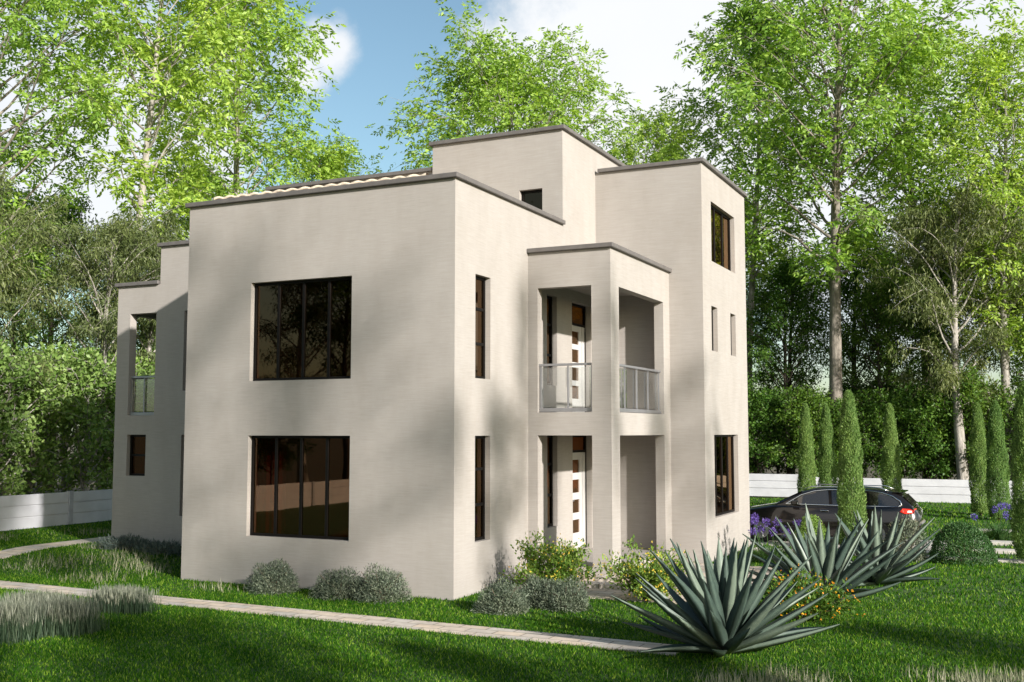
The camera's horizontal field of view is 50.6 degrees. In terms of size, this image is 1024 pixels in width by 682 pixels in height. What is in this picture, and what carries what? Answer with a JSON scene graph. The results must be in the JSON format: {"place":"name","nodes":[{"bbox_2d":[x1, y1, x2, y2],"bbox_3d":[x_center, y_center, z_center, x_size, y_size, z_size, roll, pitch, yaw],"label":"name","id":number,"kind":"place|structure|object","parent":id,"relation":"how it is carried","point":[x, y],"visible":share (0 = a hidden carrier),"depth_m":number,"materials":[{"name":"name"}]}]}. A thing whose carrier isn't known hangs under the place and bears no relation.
{"place":"outdoors","nodes":[
{"label":"outdoors","id":0,"kind":"place"},
{"bbox_2d":[0,596,61,645],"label":"ornamental grass","id":1,"kind":"object","parent":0,"point":[17,619],"depth_m":14.32,"materials":[{"name":"green plant"}]},
{"bbox_2d":[0,536,110,558],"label":"side path","id":2,"kind":"structure","parent":0,"point":[12,552],"depth_m":24.06,"materials":[{"name":"beige concrete"}]},
{"bbox_2d":[0,581,679,655],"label":"garden path","id":3,"kind":"structure","parent":0,"point":[607,643],"depth_m":15.54,"materials":[{"name":"beige concrete"}]},
{"bbox_2d":[2,435,990,497],"bbox_3d":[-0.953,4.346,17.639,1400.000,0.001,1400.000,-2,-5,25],"label":"ground","id":4,"kind":"structure","parent":0,"point":[767,472],"depth_m":70.59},
{"bbox_2d":[0,207,37,350],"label":"broadleaf tree","id":5,"kind":"object","parent":4,"relation":"on","point":[17,321],"visible":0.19,"depth_m":41.30,"materials":[{"name":"green plant"}]},
{"bbox_2d":[0,332,68,495],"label":"woodland shrub","id":6,"kind":"object","parent":4,"relation":"on","point":[8,387],"visible":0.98,"depth_m":30.29,"materials":[{"name":"green plant"}]},
{"bbox_2d":[0,157,79,432],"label":"gum tree","id":7,"kind":"object","parent":4,"relation":"on","point":[7,284],"visible":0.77,"depth_m":32.86,"materials":[{"name":"green plant"}]},
{"bbox_2d":[0,336,97,494],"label":"woodland shrub","id":8,"kind":"object","parent":4,"relation":"on","point":[39,450],"visible":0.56,"depth_m":31.69,"materials":[{"name":"green plant"}]},
{"bbox_2d":[0,182,118,494],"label":"broadleaf tree","id":9,"kind":"object","parent":4,"relation":"on","point":[39,336],"visible":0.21,"depth_m":49.94,"materials":[{"name":"green plant"}]},
{"bbox_2d":[0,190,121,490],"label":"broadleaf tree","id":10,"kind":"object","parent":4,"relation":"on","point":[75,212],"visible":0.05,"depth_m":53.15,"materials":[{"name":"green plant"}]},
{"bbox_2d":[18,338,113,491],"bbox_3d":[-15.260,2.942,36.919,4.573,6.227,3.937,3,-6,-34],"label":"woodland shrub","id":11,"kind":"object","parent":4,"relation":"on","point":[66,485],"visible":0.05,"depth_m":36.94,"materials":[{"name":"green plant"}]},
{"bbox_2d":[0,0,170,308],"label":"ash tree","id":12,"kind":"object","parent":4,"relation":"on","point":[20,155],"visible":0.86,"depth_m":38.51,"materials":[{"name":"green plant"}]},
{"bbox_2d":[23,336,153,492],"bbox_3d":[-13.133,2.783,33.129,4.012,5.895,4.043,-2,-5,19],"label":"woodland shrub","id":13,"kind":"object","parent":4,"relation":"on","point":[99,370],"visible":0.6,"depth_m":32.60,"materials":[{"name":"green plant"}]},
{"bbox_2d":[8,199,178,489],"bbox_3d":[-13.688,0.513,36.252,5.726,10.903,6.633,-3,-5,28],"label":"gum tree","id":14,"kind":"object","parent":4,"relation":"on","point":[106,329],"visible":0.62,"depth_m":36.14,"materials":[{"name":"green plant"}]},
{"bbox_2d":[59,221,155,473],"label":"broadleaf tree","id":15,"kind":"object","parent":4,"relation":"on","point":[97,318],"visible":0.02,"depth_m":60.18,"materials":[{"name":"green plant"}]},
{"bbox_2d":[80,350,154,487],"bbox_3d":[-12.117,3.056,35.001,4.156,5.659,3.578,3,-5,-28],"label":"woodland shrub","id":16,"kind":"object","parent":4,"relation":"on","point":[151,398],"visible":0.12,"depth_m":34.96,"materials":[{"name":"green plant"}]},
{"bbox_2d":[54,206,188,426],"bbox_3d":[-13.160,0.751,40.297,7.939,11.099,7.168,4,-6,-41],"label":"gum tree","id":17,"kind":"object","parent":4,"relation":"on","point":[151,334],"visible":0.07,"depth_m":39.45,"materials":[{"name":"green plant"}]},
{"bbox_2d":[107,336,155,407],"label":"woodland shrub","id":18,"kind":"object","parent":4,"relation":"on","point":[143,348],"depth_m":40.59,"materials":[{"name":"green plant"}]},
{"bbox_2d":[7,0,292,281],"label":"ash tree","id":19,"kind":"object","parent":4,"relation":"on","point":[146,174],"visible":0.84,"depth_m":40.87,"materials":[{"name":"green plant"}]},
{"bbox_2d":[123,158,233,273],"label":"ash tree","id":20,"kind":"object","parent":4,"relation":"on","point":[184,221],"visible":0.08,"depth_m":56.96,"materials":[{"name":"green plant"}]},
{"bbox_2d":[97,0,346,230],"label":"ash tree","id":21,"kind":"object","parent":4,"relation":"on","point":[239,140],"visible":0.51,"depth_m":48.11,"materials":[{"name":"green plant"}]},
{"bbox_2d":[241,125,383,191],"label":"ash tree","id":22,"kind":"object","parent":4,"relation":"on","point":[339,159],"visible":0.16,"depth_m":53.60,"materials":[{"name":"green plant"}]},
{"bbox_2d":[364,0,669,171],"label":"ash tree","id":23,"kind":"object","parent":4,"relation":"on","point":[514,77],"visible":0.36,"depth_m":50.95,"materials":[{"name":"green plant"}]},
{"bbox_2d":[593,99,762,276],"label":"ash tree","id":24,"kind":"object","parent":4,"relation":"on","point":[663,152],"visible":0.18,"depth_m":53.25,"materials":[{"name":"green plant"}]},
{"bbox_2d":[653,0,855,473],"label":"ash tree","id":25,"kind":"object","parent":4,"relation":"on","point":[754,265],"visible":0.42,"depth_m":53.55,"materials":[{"name":"green plant"}]},
{"bbox_2d":[746,307,773,390],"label":"broadleaf tree","id":26,"kind":"object","parent":4,"relation":"on","point":[757,354],"visible":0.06,"depth_m":49.92,"materials":[{"name":"green plant"}]},
{"bbox_2d":[747,371,780,458],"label":"woodland shrub","id":27,"kind":"object","parent":4,"relation":"on","point":[750,381],"visible":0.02,"depth_m":47.82,"materials":[{"name":"green plant"}]},
{"bbox_2d":[744,187,802,444],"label":"ash tree","id":28,"kind":"object","parent":4,"relation":"on","point":[747,208],"visible":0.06,"depth_m":61.26,"materials":[{"name":"green plant"}]},
{"bbox_2d":[748,384,799,496],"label":"woodland shrub","id":29,"kind":"object","parent":4,"relation":"on","point":[758,423],"visible":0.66,"depth_m":46.54,"materials":[{"name":"green plant"}]},
{"bbox_2d":[750,390,798,473],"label":"woodland shrub","id":30,"kind":"object","parent":4,"relation":"on","point":[782,467],"visible":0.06,"depth_m":51.85,"materials":[{"name":"green plant"}]},
{"bbox_2d":[746,256,828,473],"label":"broadleaf tree","id":31,"kind":"object","parent":4,"relation":"on","point":[785,280],"visible":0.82,"depth_m":50.02,"materials":[{"name":"green plant"}]},
{"bbox_2d":[746,249,856,472],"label":"broadleaf tree","id":32,"kind":"object","parent":4,"relation":"on","point":[793,359],"visible":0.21,"depth_m":56.73,"materials":[{"name":"green plant"}]},
{"bbox_2d":[762,384,860,476],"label":"woodland shrub","id":33,"kind":"object","parent":4,"relation":"on","point":[795,401],"visible":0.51,"depth_m":45.55,"materials":[{"name":"green plant"}]},
{"bbox_2d":[765,214,903,477],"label":"broadleaf tree","id":34,"kind":"object","parent":4,"relation":"on","point":[847,280],"visible":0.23,"depth_m":56.81,"materials":[{"name":"green plant"}]},
{"bbox_2d":[810,396,876,477],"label":"woodland shrub","id":35,"kind":"object","parent":4,"relation":"on","point":[835,409],"visible":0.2,"depth_m":45.38,"materials":[{"name":"green plant"}]},
{"bbox_2d":[673,0,1020,473],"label":"ash tree","id":36,"kind":"object","parent":4,"relation":"on","point":[839,245],"visible":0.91,"depth_m":46.86,"materials":[{"name":"green plant"}]},
{"bbox_2d":[817,379,881,460],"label":"woodland shrub","id":37,"kind":"object","parent":4,"relation":"on","point":[852,389],"visible":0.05,"depth_m":49.63,"materials":[{"name":"green plant"}]},
{"bbox_2d":[801,275,938,444],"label":"broadleaf tree","id":38,"kind":"object","parent":4,"relation":"on","point":[857,304],"visible":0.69,"depth_m":48.69,"materials":[{"name":"green plant"}]},
{"bbox_2d":[827,248,961,435],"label":"broadleaf tree","id":39,"kind":"object","parent":4,"relation":"on","point":[866,365],"visible":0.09,"depth_m":56.14,"materials":[{"name":"green plant"}]},
{"bbox_2d":[774,0,1023,478],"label":"ash tree","id":40,"kind":"object","parent":4,"relation":"on","point":[922,84],"visible":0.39,"depth_m":49.98,"materials":[{"name":"green plant"}]},
{"bbox_2d":[856,386,944,478],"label":"woodland shrub","id":41,"kind":"object","parent":4,"relation":"on","point":[876,408],"visible":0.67,"depth_m":44.49,"materials":[{"name":"green plant"}]},
{"bbox_2d":[861,379,944,478],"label":"woodland shrub","id":42,"kind":"object","parent":4,"relation":"on","point":[886,387],"visible":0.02,"depth_m":49.91,"materials":[{"name":"green plant"}]},
{"bbox_2d":[879,408,956,479],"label":"woodland shrub","id":43,"kind":"object","parent":4,"relation":"on","point":[927,465],"depth_m":48.59,"materials":[{"name":"green plant"}]},
{"bbox_2d":[865,251,995,478],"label":"broadleaf tree","id":44,"kind":"object","parent":4,"relation":"on","point":[923,366],"visible":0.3,"depth_m":47.51,"materials":[{"name":"green plant"}]},
{"bbox_2d":[892,379,969,478],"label":"woodland shrub","id":45,"kind":"object","parent":4,"relation":"on","point":[937,469],"visible":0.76,"depth_m":43.99,"materials":[{"name":"green plant"}]},
{"bbox_2d":[865,195,999,479],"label":"broadleaf tree","id":46,"kind":"object","parent":4,"relation":"on","point":[924,201],"visible":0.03,"depth_m":51.63,"materials":[{"name":"green plant"}]},
{"bbox_2d":[853,166,1023,479],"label":"gum tree","id":47,"kind":"object","parent":4,"relation":"on","point":[949,369],"visible":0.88,"depth_m":43.61,"materials":[{"name":"green plant"}]},
{"bbox_2d":[873,8,1023,480],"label":"ash tree","id":48,"kind":"object","parent":4,"relation":"on","point":[989,61],"visible":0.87,"depth_m":44.73,"materials":[{"name":"green plant"}]},
{"bbox_2d":[905,364,1017,479],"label":"woodland shrub","id":49,"kind":"object","parent":4,"relation":"on","point":[968,392],"visible":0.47,"depth_m":43.47,"materials":[{"name":"green plant"}]},
{"bbox_2d":[948,157,1023,370],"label":"ash tree","id":50,"kind":"object","parent":4,"relation":"on","point":[974,276],"visible":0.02,"depth_m":49.86,"materials":[{"name":"green plant"}]},
{"bbox_2d":[959,94,1023,401],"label":"ash tree","id":51,"kind":"object","parent":4,"relation":"on","point":[1012,179],"visible":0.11,"depth_m":47.15,"materials":[{"name":"green plant"}]},
{"bbox_2d":[967,214,1023,400],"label":"broadleaf tree","id":52,"kind":"object","parent":4,"relation":"on","point":[1017,373],"visible":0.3,"depth_m":45.03,"materials":[{"name":"green plant"}]},
{"bbox_2d":[972,262,1023,388],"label":"broadleaf tree","id":53,"kind":"object","parent":4,"relation":"on","point":[1015,378],"visible":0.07,"depth_m":55.77,"materials":[{"name":"green plant"}]},
{"bbox_2d":[986,400,1018,469],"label":"woodland shrub","id":54,"kind":"object","parent":4,"relation":"on","point":[1008,420],"visible":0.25,"depth_m":42.64,"materials":[{"name":"green plant"}]},
{"bbox_2d":[0,497,1023,681],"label":"lawn","id":55,"kind":"structure","parent":0,"point":[691,658],"depth_m":14.27,"materials":[{"name":"plant"}]},
{"bbox_2d":[0,588,93,603],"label":"ornamental grass","id":56,"kind":"object","parent":55,"relation":"on","point":[32,596],"depth_m":15.87,"materials":[{"name":"plant"}]},
{"bbox_2d":[0,489,112,530],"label":"fence","id":57,"kind":"object","parent":55,"relation":"on","point":[42,510],"visible":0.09,"depth_m":29.43,"materials":[{"name":"white paint"}]},
{"bbox_2d":[27,593,111,639],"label":"ornamental grass","id":58,"kind":"object","parent":55,"relation":"on","point":[76,617],"depth_m":14.70,"materials":[{"name":"green plant"}]},
{"bbox_2d":[91,533,152,551],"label":"blue shrub","id":59,"kind":"object","parent":55,"relation":"on","point":[133,542],"visible":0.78,"depth_m":23.41,"materials":[{"name":"grey plant"}]},
{"bbox_2d":[85,581,162,614],"bbox_3d":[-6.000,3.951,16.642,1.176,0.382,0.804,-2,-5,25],"label":"ornamental grass","id":60,"kind":"object","parent":55,"relation":"on","point":[118,599],"depth_m":16.47,"materials":[{"name":"green plant"}]},
{"bbox_2d":[132,538,181,556],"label":"blue shrub","id":61,"kind":"object","parent":55,"relation":"on","point":[166,546],"visible":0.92,"depth_m":22.81,"materials":[{"name":"grey plant"}]},
{"bbox_2d":[244,558,300,594],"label":"sage shrub","id":62,"kind":"object","parent":55,"relation":"on","point":[276,579],"visible":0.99,"depth_m":18.46,"materials":[{"name":"green plant"}]},
{"bbox_2d":[308,565,364,601],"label":"sage shrub","id":63,"kind":"object","parent":55,"relation":"on","point":[339,588],"visible":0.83,"depth_m":17.80,"materials":[{"name":"green plant"}]},
{"bbox_2d":[349,563,413,604],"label":"sage shrub","id":64,"kind":"object","parent":55,"relation":"on","point":[386,583],"visible":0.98,"depth_m":17.50,"materials":[{"name":"green plant"}]},
{"bbox_2d":[111,124,749,599],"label":"house","id":65,"kind":"structure","parent":55,"relation":"on","point":[427,382],"depth_m":20.04,"materials":[{"name":"beige paint"}]},
{"bbox_2d":[129,435,145,475],"bbox_3d":[-8.559,2.627,24.933,0.570,0.940,0.060,-2,-5,25],"label":"window","id":66,"kind":"structure","parent":65,"relation":"in","point":[137,443],"depth_m":24.96,"materials":[{"name":"brown glass"}]},
{"bbox_2d":[250,436,349,539],"bbox_3d":[-3.744,2.588,19.269,2.209,1.804,0.060,-2,-5,25],"label":"window","id":67,"kind":"structure","parent":65,"relation":"in","point":[300,484],"depth_m":19.26,"materials":[{"name":"brown glass"}]},
{"bbox_2d":[253,277,351,380],"bbox_3d":[-3.745,-0.198,19.501,2.209,1.808,0.060,-2,-5,25],"label":"window","id":68,"kind":"structure","parent":65,"relation":"in","point":[302,328],"depth_m":19.50,"materials":[{"name":"black glass"}]},
{"bbox_2d":[475,436,484,540],"bbox_3d":[-0.625,2.547,18.781,0.060,1.804,0.579,-2,-5,25],"label":"window","id":69,"kind":"structure","parent":65,"relation":"in","point":[479,440],"depth_m":18.91,"materials":[{"name":"brown glass"}]},
{"bbox_2d":[475,276,484,378],"bbox_3d":[-0.625,-0.238,19.014,0.060,1.808,0.579,-2,-5,25],"label":"window","id":70,"kind":"structure","parent":65,"relation":"in","point":[479,281],"depth_m":19.13,"materials":[{"name":"black glass"}]},
{"bbox_2d":[521,189,541,209],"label":"window","id":71,"kind":"structure","parent":65,"relation":"in","point":[532,197],"depth_m":22.88,"materials":[{"name":"black glass"}]},
{"bbox_2d":[547,296,551,384],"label":"window","id":72,"kind":"structure","parent":65,"relation":"in","point":[549,299],"depth_m":21.87,"materials":[{"name":"black glass"}]},
{"bbox_2d":[547,435,552,526],"bbox_3d":[0.684,2.775,21.512,0.060,1.804,0.500,-2,-5,25],"label":"window","id":73,"kind":"structure","parent":65,"relation":"in","point":[549,437],"depth_m":21.65,"materials":[{"name":"black glass"}]},
{"bbox_2d":[572,325,581,407],"bbox_3d":[1.314,0.605,23.050,0.050,1.873,0.775,-2,-5,25],"label":"door","id":74,"kind":"structure","parent":65,"relation":"in","point":[576,330],"depth_m":23.19,"materials":[{"name":"white paint"}]},
{"bbox_2d":[573,452,582,548],"bbox_3d":[1.341,3.369,22.807,0.110,2.023,0.775,-2,-5,25],"label":"door","id":75,"kind":"structure","parent":65,"relation":"in","point":[577,457],"depth_m":22.95,"materials":[{"name":"white paint"}]},
{"bbox_2d":[711,205,730,270],"bbox_3d":[4.699,-2.331,24.745,0.060,1.330,2.090,-2,-5,25],"label":"window","id":76,"kind":"structure","parent":65,"relation":"in","point":[720,223],"depth_m":24.97,"materials":[{"name":"brown glass"}]},
{"bbox_2d":[714,435,734,515],"bbox_3d":[4.694,2.992,24.292,0.060,1.774,2.090,-2,-5,25],"label":"window","id":77,"kind":"structure","parent":65,"relation":"in","point":[723,444],"depth_m":24.51,"materials":[{"name":"brown glass"}]},
{"bbox_2d":[470,575,529,616],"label":"sage shrub","id":78,"kind":"object","parent":55,"relation":"on","point":[497,601],"visible":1,"depth_m":16.37,"materials":[{"name":"green plant"}]},
{"bbox_2d":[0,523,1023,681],"bbox_3d":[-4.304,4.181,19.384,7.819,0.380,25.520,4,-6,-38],"label":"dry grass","id":79,"kind":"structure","parent":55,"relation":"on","point":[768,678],"depth_m":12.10,"materials":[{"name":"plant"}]},
{"bbox_2d":[516,574,560,609],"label":"sage shrub","id":80,"kind":"object","parent":55,"relation":"on","point":[535,589],"visible":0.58,"depth_m":16.91,"materials":[{"name":"green plant"}]},
{"bbox_2d":[498,529,605,588],"bbox_3d":[0.606,3.744,18.382,1.616,1.168,1.570,2,-5,-21],"label":"lantana","id":81,"kind":"object","parent":55,"relation":"on","point":[565,565],"visible":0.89,"depth_m":18.14,"materials":[{"name":"green plant"}]},
{"bbox_2d":[538,574,592,613],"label":"sage shrub","id":82,"kind":"object","parent":55,"relation":"on","point":[566,601],"visible":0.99,"depth_m":16.61,"materials":[{"name":"green plant"}]},
{"bbox_2d":[596,534,694,600],"bbox_3d":[2.286,3.706,17.608,1.833,1.086,1.556,-2,-5,25],"label":"lantana","id":83,"kind":"object","parent":55,"relation":"on","point":[647,574],"visible":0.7,"depth_m":17.47,"materials":[{"name":"green plant"}]},
{"bbox_2d":[611,536,839,656],"bbox_3d":[2.603,3.137,13.399,2.518,1.452,2.481,-4,-6,39],"label":"agave","id":84,"kind":"object","parent":55,"relation":"on","point":[719,614],"visible":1,"depth_m":13.14,"materials":[{"name":"green plant"}]},
{"bbox_2d":[734,512,801,563],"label":"agapanthus","id":85,"kind":"object","parent":55,"relation":"on","point":[763,555],"visible":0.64,"depth_m":22.95,"materials":[{"name":"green plant"}]},
{"bbox_2d":[797,403,817,491],"bbox_3d":[10.223,4.039,37.670,0.754,3.803,0.760,-2,-5,25],"label":"cypress","id":86,"kind":"object","parent":55,"relation":"on","point":[805,442],"visible":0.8,"depth_m":37.53,"materials":[{"name":"green plant"}]},
{"bbox_2d":[792,515,825,553],"bbox_3d":[6.294,4.150,22.740,0.876,1.066,0.874,-2,-5,25],"label":"clipped box","id":87,"kind":"object","parent":55,"relation":"on","point":[802,529],"visible":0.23,"depth_m":22.68,"materials":[{"name":"green plant"}]},
{"bbox_2d":[760,563,864,623],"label":"lantana","id":88,"kind":"object","parent":55,"relation":"on","point":[825,605],"visible":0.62,"depth_m":15.56,"materials":[{"name":"green plant"}]},
{"bbox_2d":[742,503,903,602],"bbox_3d":[4.854,3.422,17.271,2.661,1.596,2.825,-2,-5,18],"label":"agave","id":89,"kind":"object","parent":55,"relation":"on","point":[827,559],"visible":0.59,"depth_m":17.02,"materials":[{"name":"green plant"}]},
{"bbox_2d":[817,403,836,485],"bbox_3d":[11.198,4.106,38.515,0.751,3.811,0.758,-2,-5,25],"label":"cypress","id":90,"kind":"object","parent":55,"relation":"on","point":[826,442],"visible":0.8,"depth_m":38.41,"materials":[{"name":"green plant"}]},
{"bbox_2d":[835,389,867,545],"bbox_3d":[7.789,2.991,24.951,0.748,3.778,0.748,-2,-5,25],"label":"cypress","id":91,"kind":"object","parent":55,"relation":"on","point":[849,444],"visible":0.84,"depth_m":24.82,"materials":[{"name":"green plant"}]},
{"bbox_2d":[749,474,1023,503],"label":"fence","id":92,"kind":"object","parent":55,"relation":"on","point":[919,490],"visible":0.17,"depth_m":42.46,"materials":[{"name":"white paint"}]},
{"bbox_2d":[835,506,939,587],"bbox_3d":[6.415,3.633,19.390,2.360,1.460,2.255,3,-5,-28],"label":"agave","id":93,"kind":"object","parent":55,"relation":"on","point":[892,570],"visible":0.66,"depth_m":19.20,"materials":[{"name":"green plant"}]},
{"bbox_2d":[754,547,1023,563],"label":"driveway kerb","id":94,"kind":"structure","parent":55,"relation":"on","point":[1010,560],"depth_m":22.82,"materials":[{"name":"concrete"}]},
{"bbox_2d":[880,403,902,489],"bbox_3d":[12.813,3.968,36.628,0.766,3.772,0.803,-2,-5,25],"label":"cypress","id":95,"kind":"object","parent":55,"relation":"on","point":[890,444],"visible":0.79,"depth_m":36.52,"materials":[{"name":"green plant"}]},
{"bbox_2d":[882,511,929,562],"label":"grey shrub","id":96,"kind":"object","parent":55,"relation":"on","point":[905,536],"visible":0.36,"depth_m":22.95,"materials":[{"name":"plant"}]},
{"bbox_2d":[928,521,998,565],"bbox_3d":[9.446,4.229,22.720,1.385,0.911,1.277,-2,-5,25],"label":"clipped box","id":97,"kind":"object","parent":55,"relation":"on","point":[956,528],"visible":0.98,"depth_m":22.42,"materials":[{"name":"green plant"}]},
{"bbox_2d":[968,402,992,515],"bbox_3d":[15.381,3.883,35.643,0.770,3.777,0.798,-2,-5,25],"label":"cypress","id":98,"kind":"object","parent":55,"relation":"on","point":[977,471],"visible":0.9,"depth_m":35.51,"materials":[{"name":"green plant"}]},
{"bbox_2d":[971,502,1012,540],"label":"agapanthus","id":99,"kind":"object","parent":55,"relation":"on","point":[999,533],"visible":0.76,"depth_m":27.21,"materials":[{"name":"green plant"}]},
{"bbox_2d":[984,400,1011,519],"bbox_3d":[15.083,3.719,33.696,0.834,3.780,0.831,-2,-5,25],"label":"cypress","id":100,"kind":"object","parent":55,"relation":"on","point":[998,471],"visible":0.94,"depth_m":33.52,"materials":[{"name":"green plant"}]},
{"bbox_2d":[1007,381,1023,559],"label":"cypress","id":101,"kind":"object","parent":55,"relation":"on","point":[1016,465],"visible":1,"depth_m":22.73,"materials":[{"name":"green plant"}]},
{"bbox_2d":[0,0,1023,435],"label":"sky","id":102,"kind":"structure","parent":0,"point":[374,60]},
{"bbox_2d":[514,562,782,604],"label":"porch paving","id":103,"kind":"structure","parent":0,"point":[596,593],"depth_m":18.44,"materials":[{"name":"grey concrete"}]},
{"bbox_2d":[750,535,946,552],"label":"driveway","id":104,"kind":"structure","parent":0,"point":[771,541],"depth_m":26.73,"materials":[{"name":"concrete"}]},
{"bbox_2d":[750,484,925,542],"bbox_3d":[7.847,4.310,27.102,4.593,1.405,1.928,-2,-5,25],"label":"car","id":105,"kind":"object","parent":104,"relation":"on","point":[821,502],"visible":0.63,"depth_m":26.43,"materials":[{"name":"black paint"}]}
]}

